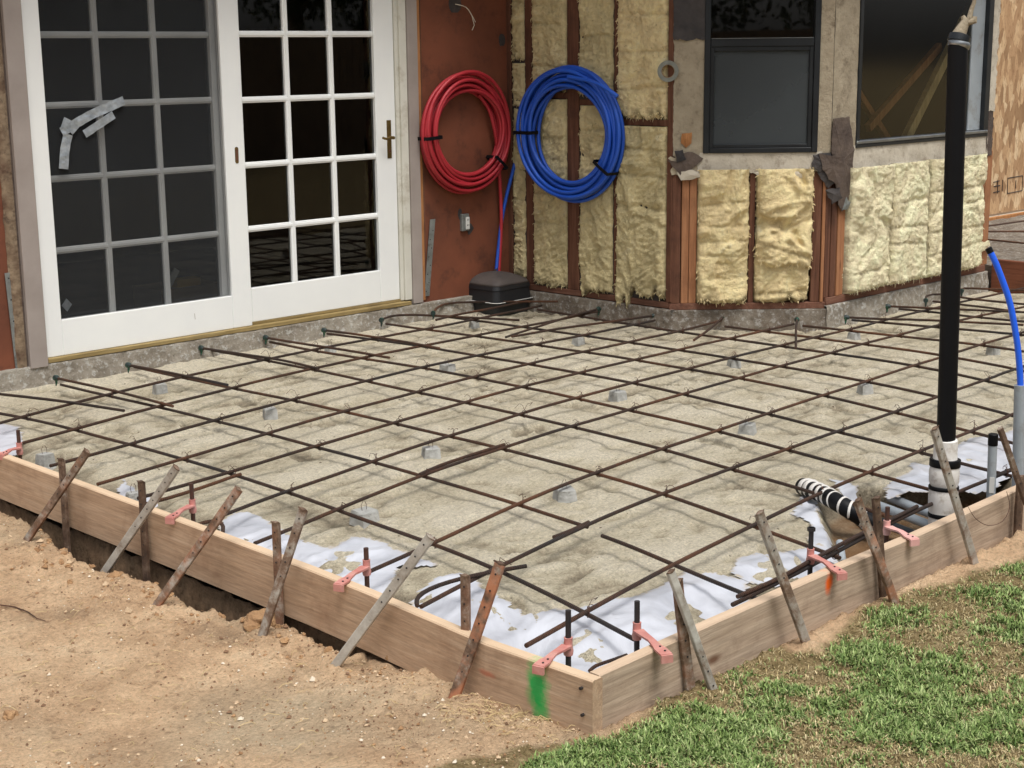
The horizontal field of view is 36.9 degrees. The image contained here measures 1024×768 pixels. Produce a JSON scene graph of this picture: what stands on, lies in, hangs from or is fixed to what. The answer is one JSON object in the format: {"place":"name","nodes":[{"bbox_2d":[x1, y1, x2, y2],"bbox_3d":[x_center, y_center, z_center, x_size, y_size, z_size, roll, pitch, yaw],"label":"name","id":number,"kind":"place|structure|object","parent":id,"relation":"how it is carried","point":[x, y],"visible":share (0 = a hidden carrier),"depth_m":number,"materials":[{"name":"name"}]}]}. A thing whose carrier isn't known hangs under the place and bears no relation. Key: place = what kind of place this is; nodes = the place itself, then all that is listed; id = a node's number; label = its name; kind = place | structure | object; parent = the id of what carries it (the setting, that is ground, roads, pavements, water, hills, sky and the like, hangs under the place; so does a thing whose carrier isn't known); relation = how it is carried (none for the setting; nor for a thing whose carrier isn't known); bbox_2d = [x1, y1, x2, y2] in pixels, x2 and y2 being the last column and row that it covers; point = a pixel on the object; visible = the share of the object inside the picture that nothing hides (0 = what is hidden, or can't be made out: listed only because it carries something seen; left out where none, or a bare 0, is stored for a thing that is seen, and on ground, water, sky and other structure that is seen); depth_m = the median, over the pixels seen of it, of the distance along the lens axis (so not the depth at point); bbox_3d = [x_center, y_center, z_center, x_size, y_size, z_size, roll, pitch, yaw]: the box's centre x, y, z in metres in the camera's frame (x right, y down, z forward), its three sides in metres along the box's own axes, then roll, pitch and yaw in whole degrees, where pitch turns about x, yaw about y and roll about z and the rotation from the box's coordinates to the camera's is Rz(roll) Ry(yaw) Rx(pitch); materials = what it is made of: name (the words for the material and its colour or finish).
{"place":"outdoors","nodes":[
{"label":"outdoors","id":0,"kind":"place"},
{"bbox_2d":[170,268,217,299],"bbox_3d":[-1.951,-0.531,8.965,0.300,0.349,0.420,11,17,44],"label":"cardboard box","id":1,"kind":"object","parent":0,"point":[208,288],"visible":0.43,"depth_m":8.88,"materials":[{"name":"yellow cardboard"}]},
{"bbox_2d":[0,209,1023,767],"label":"ground","id":2,"kind":"structure","parent":0,"point":[94,639],"depth_m":4.42,"materials":[{"name":"soil"}]},
{"bbox_2d":[23,447,90,541],"bbox_3d":[-1.731,0.457,5.741,0.414,0.491,0.017,5,13,23],"label":"form stake","id":3,"kind":"object","parent":2,"relation":"in","point":[72,473],"visible":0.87,"depth_m":5.71,"materials":[{"name":"metal"}]},
{"bbox_2d":[57,458,70,551],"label":"form stake","id":4,"kind":"object","parent":2,"relation":"in","point":[64,508],"visible":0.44,"depth_m":5.82,"materials":[{"name":"metal"}]},
{"bbox_2d":[101,463,179,572],"bbox_3d":[-1.324,0.505,5.382,0.489,0.534,0.019,8,15,34],"label":"form stake","id":5,"kind":"object","parent":2,"relation":"in","point":[146,511],"visible":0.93,"depth_m":5.34,"materials":[{"name":"metal"}]},
{"bbox_2d":[137,480,150,581],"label":"form stake","id":6,"kind":"object","parent":2,"relation":"in","point":[144,533],"visible":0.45,"depth_m":5.43,"materials":[{"name":"metal"}]},
{"bbox_2d":[152,485,242,605],"bbox_3d":[-1.065,0.581,5.045,0.408,0.535,0.020,2,12,12],"label":"form stake","id":7,"kind":"object","parent":2,"relation":"in","point":[199,544],"visible":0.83,"depth_m":5.02,"materials":[{"name":"wood"}]},
{"bbox_2d":[243,608,276,631],"bbox_3d":[-0.810,0.762,4.937,0.126,0.071,0.115,-5,13,-19],"label":"soil clod","id":8,"kind":"object","parent":2,"relation":"on","point":[252,620],"visible":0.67,"depth_m":4.90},
{"bbox_2d":[270,521,283,627],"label":"form stake","id":9,"kind":"object","parent":2,"relation":"in","point":[277,559],"visible":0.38,"depth_m":4.87,"materials":[{"name":"wood"}]},
{"bbox_2d":[258,506,307,635],"bbox_3d":[-0.717,0.595,4.771,0.183,0.451,0.022,1,12,6],"label":"form stake","id":10,"kind":"object","parent":2,"relation":"in","point":[287,558],"visible":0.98,"depth_m":4.76,"materials":[{"name":"metal"}]},
{"bbox_2d":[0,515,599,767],"bbox_3d":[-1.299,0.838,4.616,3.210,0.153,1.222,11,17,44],"label":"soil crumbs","id":11,"kind":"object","parent":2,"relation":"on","point":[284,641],"visible":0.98,"depth_m":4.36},
{"bbox_2d":[0,451,602,735],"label":"form board","id":12,"kind":"object","parent":2,"relation":"on","point":[408,637],"visible":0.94,"depth_m":4.73,"materials":[{"name":"wood"}]},
{"bbox_2d":[165,498,196,523],"bbox_3d":[-1.162,0.452,5.398,0.034,0.050,0.192,3,13,15],"label":"bolt holder","id":13,"kind":"object","parent":12,"relation":"attached to","point":[171,517],"visible":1,"depth_m":5.38,"materials":[{"name":"pink plastic"}]},
{"bbox_2d":[333,559,370,591],"bbox_3d":[-0.487,0.592,4.718,0.034,0.050,0.208,4,13,21],"label":"bolt holder","id":14,"kind":"object","parent":12,"relation":"attached to","point":[341,583],"visible":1,"depth_m":4.70,"materials":[{"name":"pink plastic"}]},
{"bbox_2d":[532,636,573,675],"bbox_3d":[0.113,0.725,4.073,0.034,0.050,0.195,6,14,28],"label":"bolt holder","id":15,"kind":"object","parent":12,"relation":"attached to","point":[539,666],"visible":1,"depth_m":4.05,"materials":[{"name":"pink plastic"}]},
{"bbox_2d":[0,539,631,767],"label":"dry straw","id":16,"kind":"object","parent":2,"relation":"on","point":[500,712],"visible":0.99,"depth_m":4.11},
{"bbox_2d":[331,532,434,666],"bbox_3d":[-0.387,0.648,4.452,0.405,0.510,0.018,7,14,30],"label":"form stake","id":17,"kind":"object","parent":2,"relation":"in","point":[393,587],"visible":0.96,"depth_m":4.43,"materials":[{"name":"wood"}]},
{"bbox_2d":[459,573,470,630],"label":"form stake","id":18,"kind":"object","parent":2,"relation":"in","point":[465,590],"visible":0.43,"depth_m":4.25,"materials":[{"name":"wood"}]},
{"bbox_2d":[448,560,505,697],"bbox_3d":[-0.106,0.702,4.174,0.186,0.474,0.023,1,12,6],"label":"form stake","id":19,"kind":"object","parent":2,"relation":"in","point":[477,630],"visible":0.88,"depth_m":4.16,"materials":[{"name":"wood"}]},
{"bbox_2d":[0,291,1023,662],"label":"sand bed","id":20,"kind":"object","parent":2,"relation":"on","point":[582,567],"visible":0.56,"depth_m":6.77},
{"bbox_2d":[0,424,22,455],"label":"polythene sheet","id":21,"kind":"object","parent":20,"relation":"on","point":[8,438],"visible":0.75,"depth_m":6.87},
{"bbox_2d":[35,446,56,469],"bbox_3d":[-1.960,0.316,6.431,0.065,0.119,0.068,8,15,36],"label":"concrete spacer","id":22,"kind":"object","parent":20,"relation":"on","point":[45,459],"visible":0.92,"depth_m":6.41,"materials":[{"name":"concrete"}]},
{"bbox_2d":[0,305,542,423],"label":"rebar","id":23,"kind":"object","parent":20,"relation":"on","point":[194,374],"visible":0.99,"depth_m":8.15,"materials":[{"name":"metal"}]},
{"bbox_2d":[0,393,124,411],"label":"rebar","id":24,"kind":"object","parent":23,"relation":"on","point":[63,401],"visible":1,"depth_m":7.24,"materials":[{"name":"metal"}]},
{"bbox_2d":[22,310,597,443],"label":"rebar","id":25,"kind":"object","parent":20,"relation":"on","point":[219,391],"visible":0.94,"depth_m":7.75,"materials":[{"name":"metal"}]},
{"bbox_2d":[0,412,633,641],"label":"rebar","id":26,"kind":"object","parent":20,"relation":"on","point":[546,593],"visible":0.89,"depth_m":5.40,"materials":[{"name":"metal"}]},
{"bbox_2d":[158,473,241,502],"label":"rebar","id":27,"kind":"object","parent":26,"relation":"on","point":[200,487],"visible":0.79,"depth_m":5.80,"materials":[{"name":"metal"}]},
{"bbox_2d":[60,383,588,528],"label":"rebar","id":28,"kind":"object","parent":20,"relation":"on","point":[367,460],"visible":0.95,"depth_m":6.29,"materials":[{"name":"metal"}]},
{"bbox_2d":[218,512,436,592],"bbox_3d":[-0.693,0.592,5.238,1.155,0.061,0.506,11,17,44],"label":"polythene sheet","id":29,"kind":"object","parent":20,"relation":"on","point":[247,525],"visible":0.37,"depth_m":5.26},
{"bbox_2d":[49,319,655,467],"bbox_3d":[-0.562,-0.050,7.797,0.198,0.067,4.253,9,16,39],"label":"rebar","id":30,"kind":"object","parent":20,"relation":"on","point":[135,442],"visible":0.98,"depth_m":7.50,"materials":[{"name":"metal"}]},
{"bbox_2d":[349,502,379,528],"bbox_3d":[-0.537,0.469,5.582,0.083,0.089,0.086,11,17,44],"label":"concrete spacer","id":31,"kind":"object","parent":20,"relation":"on","point":[369,513],"visible":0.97,"depth_m":5.57,"materials":[{"name":"concrete"}]},
{"bbox_2d":[96,320,721,485],"bbox_3d":[-0.222,-0.016,7.632,0.169,0.064,4.516,9,16,38],"label":"rebar","id":32,"kind":"object","parent":20,"relation":"on","point":[589,350],"visible":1,"depth_m":7.19,"materials":[{"name":"metal"}]},
{"bbox_2d":[421,439,440,458],"bbox_3d":[-0.343,0.274,6.471,0.073,0.087,0.076,-4,13,-14],"label":"concrete spacer","id":33,"kind":"object","parent":20,"relation":"on","point":[431,452],"visible":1,"depth_m":6.45,"materials":[{"name":"concrete"}]},
{"bbox_2d":[137,323,794,499],"bbox_3d":[0.090,0.016,7.464,0.164,0.066,4.687,10,16,40],"label":"rebar","id":34,"kind":"object","parent":20,"relation":"on","point":[230,471],"visible":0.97,"depth_m":7.09,"materials":[{"name":"metal"}]},
{"bbox_2d":[133,367,841,559],"bbox_3d":[-0.403,0.223,6.638,0.210,0.018,4.489,-12,17,-42],"label":"rebar","id":35,"kind":"object","parent":20,"relation":"on","point":[800,543],"visible":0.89,"depth_m":6.25,"materials":[{"name":"metal"}]},
{"bbox_2d":[469,268,532,315],"bbox_3d":[-0.109,-0.620,10.090,0.393,0.284,0.393,11,17,44],"label":"plastic tub","id":36,"kind":"object","parent":20,"relation":"on","point":[494,288],"visible":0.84,"depth_m":9.96,"materials":[{"name":"plastic"}]},
{"bbox_2d":[212,351,884,516],"bbox_3d":[-0.140,0.124,7.082,0.168,0.017,4.469,-12,16,-42],"label":"rebar","id":37,"kind":"object","parent":20,"relation":"on","point":[605,435],"visible":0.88,"depth_m":6.78,"materials":[{"name":"metal"}]},
{"bbox_2d":[552,479,577,502],"bbox_3d":[0.201,0.403,5.838,0.082,0.084,0.076,-3,12,-12],"label":"concrete spacer","id":38,"kind":"object","parent":20,"relation":"on","point":[566,494],"visible":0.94,"depth_m":5.81,"materials":[{"name":"concrete"}]},
{"bbox_2d":[409,572,749,672],"bbox_3d":[0.205,0.697,4.710,1.012,0.060,1.095,11,17,44],"label":"polythene sheet","id":39,"kind":"object","parent":20,"relation":"on","point":[707,599],"visible":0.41,"depth_m":4.63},
{"bbox_2d":[269,341,928,490],"bbox_3d":[0.153,0.064,7.344,0.199,0.018,4.331,-12,16,-42],"label":"rebar","id":40,"kind":"object","parent":20,"relation":"on","point":[678,421],"visible":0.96,"depth_m":6.99,"materials":[{"name":"metal"}]},
{"bbox_2d":[226,287,1023,515],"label":"rebar","id":41,"kind":"object","parent":20,"relation":"on","point":[581,395],"visible":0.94,"depth_m":7.08,"materials":[{"name":"metal"}]},
{"bbox_2d":[253,306,1023,544],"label":"rebar","id":42,"kind":"object","parent":20,"relation":"on","point":[342,507],"visible":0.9,"depth_m":6.76,"materials":[{"name":"metal"}]},
{"bbox_2d":[418,443,505,474],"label":"rebar","id":43,"kind":"object","parent":42,"relation":"on","point":[462,458],"visible":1,"depth_m":6.16,"materials":[{"name":"metal"}]},
{"bbox_2d":[326,332,1011,477],"bbox_3d":[0.505,0.012,7.565,0.250,0.018,4.455,-12,16,-42],"label":"rebar","id":44,"kind":"object","parent":20,"relation":"on","point":[742,408],"visible":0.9,"depth_m":7.29,"materials":[{"name":"metal"}]},
{"bbox_2d":[600,534,757,598],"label":"rebar","id":45,"kind":"object","parent":20,"relation":"on","point":[682,568],"visible":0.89,"depth_m":4.89,"materials":[{"name":"metal"}]},
{"bbox_2d":[371,329,1023,572],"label":"rebar","id":46,"kind":"object","parent":20,"relation":"on","point":[443,538],"visible":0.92,"depth_m":6.23,"materials":[{"name":"metal"}]},
{"bbox_2d":[385,323,1012,444],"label":"rebar","id":47,"kind":"object","parent":20,"relation":"on","point":[754,381],"visible":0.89,"depth_m":7.83,"materials":[{"name":"metal"}]},
{"bbox_2d":[419,362,1023,608],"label":"rebar","id":48,"kind":"object","parent":20,"relation":"on","point":[516,558],"visible":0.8,"depth_m":5.81,"materials":[{"name":"metal"}]},
{"bbox_2d":[414,564,526,607],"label":"rebar","id":49,"kind":"object","parent":48,"relation":"on","point":[444,583],"visible":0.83,"depth_m":4.71,"materials":[{"name":"metal"}]},
{"bbox_2d":[451,318,1012,416],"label":"rebar","id":50,"kind":"object","parent":20,"relation":"on","point":[810,371],"visible":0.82,"depth_m":8.09,"materials":[{"name":"metal"}]},
{"bbox_2d":[524,413,1012,647],"bbox_3d":[2.299,0.131,6.819,0.217,0.066,6.966,10,16,41],"label":"rebar","id":51,"kind":"object","parent":20,"relation":"on","point":[589,609],"visible":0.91,"depth_m":5.13,"materials":[{"name":"metal"}]},
{"bbox_2d":[537,308,1013,388],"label":"rebar","id":52,"kind":"object","parent":20,"relation":"on","point":[838,354],"visible":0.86,"depth_m":8.49,"materials":[{"name":"metal"}]},
{"bbox_2d":[730,543,836,586],"bbox_3d":[0.904,0.593,5.110,0.253,0.036,0.473,11,17,44],"label":"polythene sheet","id":53,"kind":"object","parent":20,"relation":"on","point":[746,568],"visible":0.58,"depth_m":5.08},
{"bbox_2d":[790,496,837,563],"bbox_3d":[1.088,0.509,5.555,0.157,0.067,1.101,1,12,6],"label":"polythene sheet","id":54,"kind":"object","parent":20,"relation":"on","point":[807,510],"visible":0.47,"depth_m":5.56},
{"bbox_2d":[795,478,883,526],"bbox_3d":[1.193,0.453,5.683,0.144,0.147,0.435,-8,14,-32],"label":"drain pipe","id":55,"kind":"object","parent":20,"relation":"on","point":[836,501],"visible":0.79,"depth_m":5.60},
{"bbox_2d":[830,479,858,500],"bbox_3d":[1.319,0.464,5.852,0.116,0.093,0.466,-3,12,-12],"label":"polythene sheet","id":56,"kind":"object","parent":20,"relation":"on","point":[849,490],"visible":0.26,"depth_m":5.93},
{"bbox_2d":[730,464,1010,606],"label":"rebar","id":57,"kind":"object","parent":20,"relation":"on","point":[834,553],"visible":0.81,"depth_m":5.03,"materials":[{"name":"metal"}]},
{"bbox_2d":[736,505,918,598],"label":"rebar","id":58,"kind":"object","parent":57,"relation":"on","point":[808,562],"visible":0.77,"depth_m":4.91,"materials":[{"name":"metal"}]},
{"bbox_2d":[724,325,1023,371],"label":"rebar","id":59,"kind":"object","parent":20,"relation":"on","point":[889,347],"visible":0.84,"depth_m":8.52,"materials":[{"name":"metal"}]},
{"bbox_2d":[880,501,927,526],"bbox_3d":[1.458,0.488,5.705,0.034,0.040,0.305,-7,14,-28],"label":"buried conduit","id":60,"kind":"object","parent":20,"relation":"on","point":[917,520],"visible":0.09,"depth_m":5.66,"materials":[{"name":"grey plastic"}]},
{"bbox_2d":[886,497,927,517],"bbox_3d":[1.524,0.468,5.795,0.034,0.040,0.286,-7,14,-26],"label":"buried conduit","id":61,"kind":"object","parent":20,"relation":"on","point":[902,502],"visible":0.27,"depth_m":5.82,"materials":[{"name":"grey plastic"}]},
{"bbox_2d":[802,325,1023,352],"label":"rebar","id":62,"kind":"object","parent":20,"relation":"on","point":[913,337],"visible":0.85,"depth_m":8.77,"materials":[{"name":"metal"}]},
{"bbox_2d":[844,315,1023,325],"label":"rebar","id":63,"kind":"object","parent":20,"relation":"on","point":[846,317],"visible":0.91,"depth_m":9.19,"materials":[{"name":"metal"}]},
{"bbox_2d":[851,319,1023,335],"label":"rebar","id":64,"kind":"object","parent":20,"relation":"on","point":[962,329],"visible":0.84,"depth_m":9.12,"materials":[{"name":"metal"}]},
{"bbox_2d":[883,430,1012,498],"bbox_3d":[1.911,0.319,6.291,0.399,0.032,1.448,9,16,39],"label":"polythene sheet","id":65,"kind":"object","parent":20,"relation":"on","point":[975,448],"visible":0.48,"depth_m":6.14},
{"bbox_2d":[928,0,976,523],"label":"vent pipe","id":66,"kind":"object","parent":20,"relation":"on","point":[958,40],"visible":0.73,"depth_m":5.33,"materials":[{"name":"plastic"}]},
{"bbox_2d":[885,304,1023,312],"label":"rebar","id":67,"kind":"object","parent":20,"relation":"on","point":[887,306],"visible":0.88,"depth_m":9.55,"materials":[{"name":"metal"}]},
{"bbox_2d":[986,433,997,497],"bbox_3d":[1.768,0.337,5.654,0.039,0.315,0.037,11,17,44],"label":"conduit stub","id":68,"kind":"object","parent":20,"relation":"on","point":[992,463],"visible":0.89,"depth_m":5.63,"materials":[{"name":"grey plastic"}]},
{"bbox_2d":[1012,384,1023,486],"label":"conduit riser","id":69,"kind":"object","parent":20,"relation":"on","point":[1018,433],"visible":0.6,"depth_m":5.72,"materials":[{"name":"grey plastic"}]},
{"bbox_2d":[985,246,1023,385],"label":"water pipe","id":70,"kind":"object","parent":69,"relation":"in","point":[1009,302],"visible":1,"depth_m":5.66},
{"bbox_2d":[0,0,1023,392],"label":"house","id":71,"kind":"structure","parent":2,"relation":"on","point":[260,162],"depth_m":9.34,"materials":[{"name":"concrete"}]},
{"bbox_2d":[52,375,173,407],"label":"rebar","id":72,"kind":"object","parent":71,"relation":"attached to","point":[56,378],"visible":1,"depth_m":7.49,"materials":[{"name":"metal"}]},
{"bbox_2d":[42,0,228,313],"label":"fixed door","id":73,"kind":"structure","parent":71,"relation":"in","point":[93,33],"depth_m":8.23,"materials":[{"name":"white paint"}]},
{"bbox_2d":[21,0,251,357],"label":"screen door","id":74,"kind":"structure","parent":71,"relation":"in","point":[89,166],"depth_m":8.21,"materials":[{"name":"white paint"}]},
{"bbox_2d":[125,362,228,385],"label":"rebar","id":75,"kind":"object","parent":71,"relation":"attached to","point":[128,365],"visible":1,"depth_m":7.86,"materials":[{"name":"metal"}]},
{"bbox_2d":[198,345,319,369],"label":"rebar","id":76,"kind":"object","parent":71,"relation":"attached to","point":[201,348],"visible":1,"depth_m":8.28,"materials":[{"name":"metal"}]},
{"bbox_2d":[237,0,399,321],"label":"sliding door","id":77,"kind":"structure","parent":71,"relation":"in","point":[295,297],"depth_m":9.17,"materials":[{"name":"white paint"}]},
{"bbox_2d":[263,335,389,358],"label":"rebar","id":78,"kind":"object","parent":71,"relation":"attached to","point":[266,337],"visible":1,"depth_m":8.53,"materials":[{"name":"metal"}]},
{"bbox_2d":[321,328,439,349],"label":"rebar","id":79,"kind":"object","parent":71,"relation":"attached to","point":[324,330],"visible":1,"depth_m":8.79,"materials":[{"name":"metal"}]},
{"bbox_2d":[379,314,519,326],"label":"rebar","id":80,"kind":"object","parent":71,"relation":"attached to","point":[381,319],"visible":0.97,"depth_m":9.44,"materials":[{"name":"metal"}]},
{"bbox_2d":[418,70,510,270],"bbox_3d":[-0.281,-1.318,9.769,0.109,1.341,0.787,11,17,44],"label":"red pipe coil","id":81,"kind":"object","parent":71,"relation":"hanging from","point":[445,174],"visible":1,"depth_m":9.70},
{"bbox_2d":[431,300,557,319],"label":"rebar","id":82,"kind":"object","parent":71,"relation":"attached to","point":[433,313],"visible":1,"depth_m":9.88,"materials":[{"name":"metal"}]},
{"bbox_2d":[495,163,514,270],"bbox_3d":[-0.046,-1.112,10.083,0.050,0.797,0.234,11,17,44],"label":"blue pipe drop","id":83,"kind":"object","parent":71,"relation":"attached to","point":[504,208],"visible":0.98,"depth_m":10.07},
{"bbox_2d":[505,307,600,337],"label":"rebar","id":84,"kind":"object","parent":71,"relation":"attached to","point":[557,320],"visible":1,"depth_m":9.25,"materials":[{"name":"metal"}]},
{"bbox_2d":[513,65,624,202],"bbox_3d":[0.356,-1.556,9.574,0.877,0.856,0.122,11,17,44],"label":"blue pipe coil","id":85,"kind":"object","parent":71,"relation":"hanging from","point":[597,91],"visible":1,"depth_m":9.54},
{"bbox_2d":[511,314,654,337],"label":"rebar","id":86,"kind":"object","parent":71,"relation":"attached to","point":[581,325],"visible":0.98,"depth_m":9.08,"materials":[{"name":"metal"}]},
{"bbox_2d":[657,60,678,81],"bbox_3d":[0.923,-1.847,9.050,0.124,0.124,0.090,1,12,8],"label":"tape roll","id":87,"kind":"object","parent":71,"relation":"hanging from","point":[662,65],"visible":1,"depth_m":9.01,"materials":[{"name":"cardboard"}]},
{"bbox_2d":[703,0,821,153],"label":"window","id":88,"kind":"structure","parent":71,"relation":"in","point":[762,98],"depth_m":9.06,"materials":[{"name":"brown metal"}]},
{"bbox_2d":[855,0,994,147],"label":"window","id":89,"kind":"structure","parent":71,"relation":"in","point":[990,4],"depth_m":10.02,"materials":[{"name":"brown metal"}]},
{"bbox_2d":[673,578,694,690],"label":"form stake","id":90,"kind":"object","parent":2,"relation":"in","point":[686,658],"visible":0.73,"depth_m":4.18,"materials":[{"name":"wood"}]},
{"bbox_2d":[666,568,717,689],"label":"form stake","id":91,"kind":"object","parent":2,"relation":"in","point":[678,593],"visible":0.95,"depth_m":4.15,"materials":[{"name":"wood"}]},
{"bbox_2d":[754,509,809,642],"bbox_3d":[0.794,0.583,4.452,0.242,0.492,0.017,-8,14,-31],"label":"form stake","id":92,"kind":"object","parent":2,"relation":"in","point":[781,574],"visible":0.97,"depth_m":4.43,"materials":[{"name":"wood"}]},
{"bbox_2d":[589,485,1023,729],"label":"form board","id":93,"kind":"object","parent":2,"relation":"on","point":[644,677],"visible":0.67,"depth_m":4.60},
{"bbox_2d":[632,621,672,663],"bbox_3d":[0.377,0.704,4.158,0.034,0.050,0.224,-5,13,-18],"label":"bolt holder","id":94,"kind":"object","parent":93,"relation":"attached to","point":[665,654],"visible":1,"depth_m":4.13,"materials":[{"name":"pink plastic"}]},
{"bbox_2d":[806,548,847,580],"bbox_3d":[0.975,0.564,4.774,0.034,0.050,0.215,-4,13,-17],"label":"bolt holder","id":95,"kind":"object","parent":93,"relation":"attached to","point":[812,557],"visible":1,"depth_m":4.75,"materials":[{"name":"pink plastic"}]},
{"bbox_2d":[883,519,919,546],"bbox_3d":[1.283,0.496,5.072,0.034,0.050,0.182,-5,13,-19],"label":"bolt holder","id":96,"kind":"object","parent":93,"relation":"attached to","point":[888,528],"visible":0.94,"depth_m":5.06,"materials":[{"name":"pink plastic"}]},
{"bbox_2d":[997,426,1023,504],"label":"form stake","id":97,"kind":"object","parent":93,"relation":"attached to","point":[1010,458],"visible":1,"depth_m":5.37,"materials":[{"name":"wood"}]},
{"bbox_2d":[853,497,899,603],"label":"form stake","id":98,"kind":"object","parent":2,"relation":"in","point":[871,539],"visible":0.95,"depth_m":4.79,"materials":[{"name":"metal"}]},
{"bbox_2d":[871,496,886,597],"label":"form stake","id":99,"kind":"object","parent":2,"relation":"in","point":[877,517],"visible":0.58,"depth_m":4.83,"materials":[{"name":"wood"}]},
{"bbox_2d":[930,425,978,564],"bbox_3d":[1.491,0.403,5.132,0.298,0.584,0.018,-9,15,-34],"label":"form stake","id":100,"kind":"object","parent":2,"relation":"in","point":[953,494],"visible":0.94,"depth_m":5.11,"materials":[{"name":"wood"}]},
{"bbox_2d":[1013,475,1023,534],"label":"form stake","id":101,"kind":"object","parent":2,"relation":"in","point":[1018,513],"visible":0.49,"depth_m":5.52,"materials":[{"name":"wood"}]},
{"bbox_2d":[519,558,1023,767],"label":"grass","id":102,"kind":"structure","parent":0,"point":[892,720],"depth_m":4.06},
{"bbox_2d":[986,215,1023,265],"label":"wooden boards","id":103,"kind":"structure","parent":0,"point":[1008,251],"depth_m":13.10,"materials":[{"name":"wood"}]},
{"bbox_2d":[990,259,1023,293],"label":"step board","id":104,"kind":"object","parent":103,"relation":"attached to","point":[1013,271],"visible":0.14,"depth_m":10.62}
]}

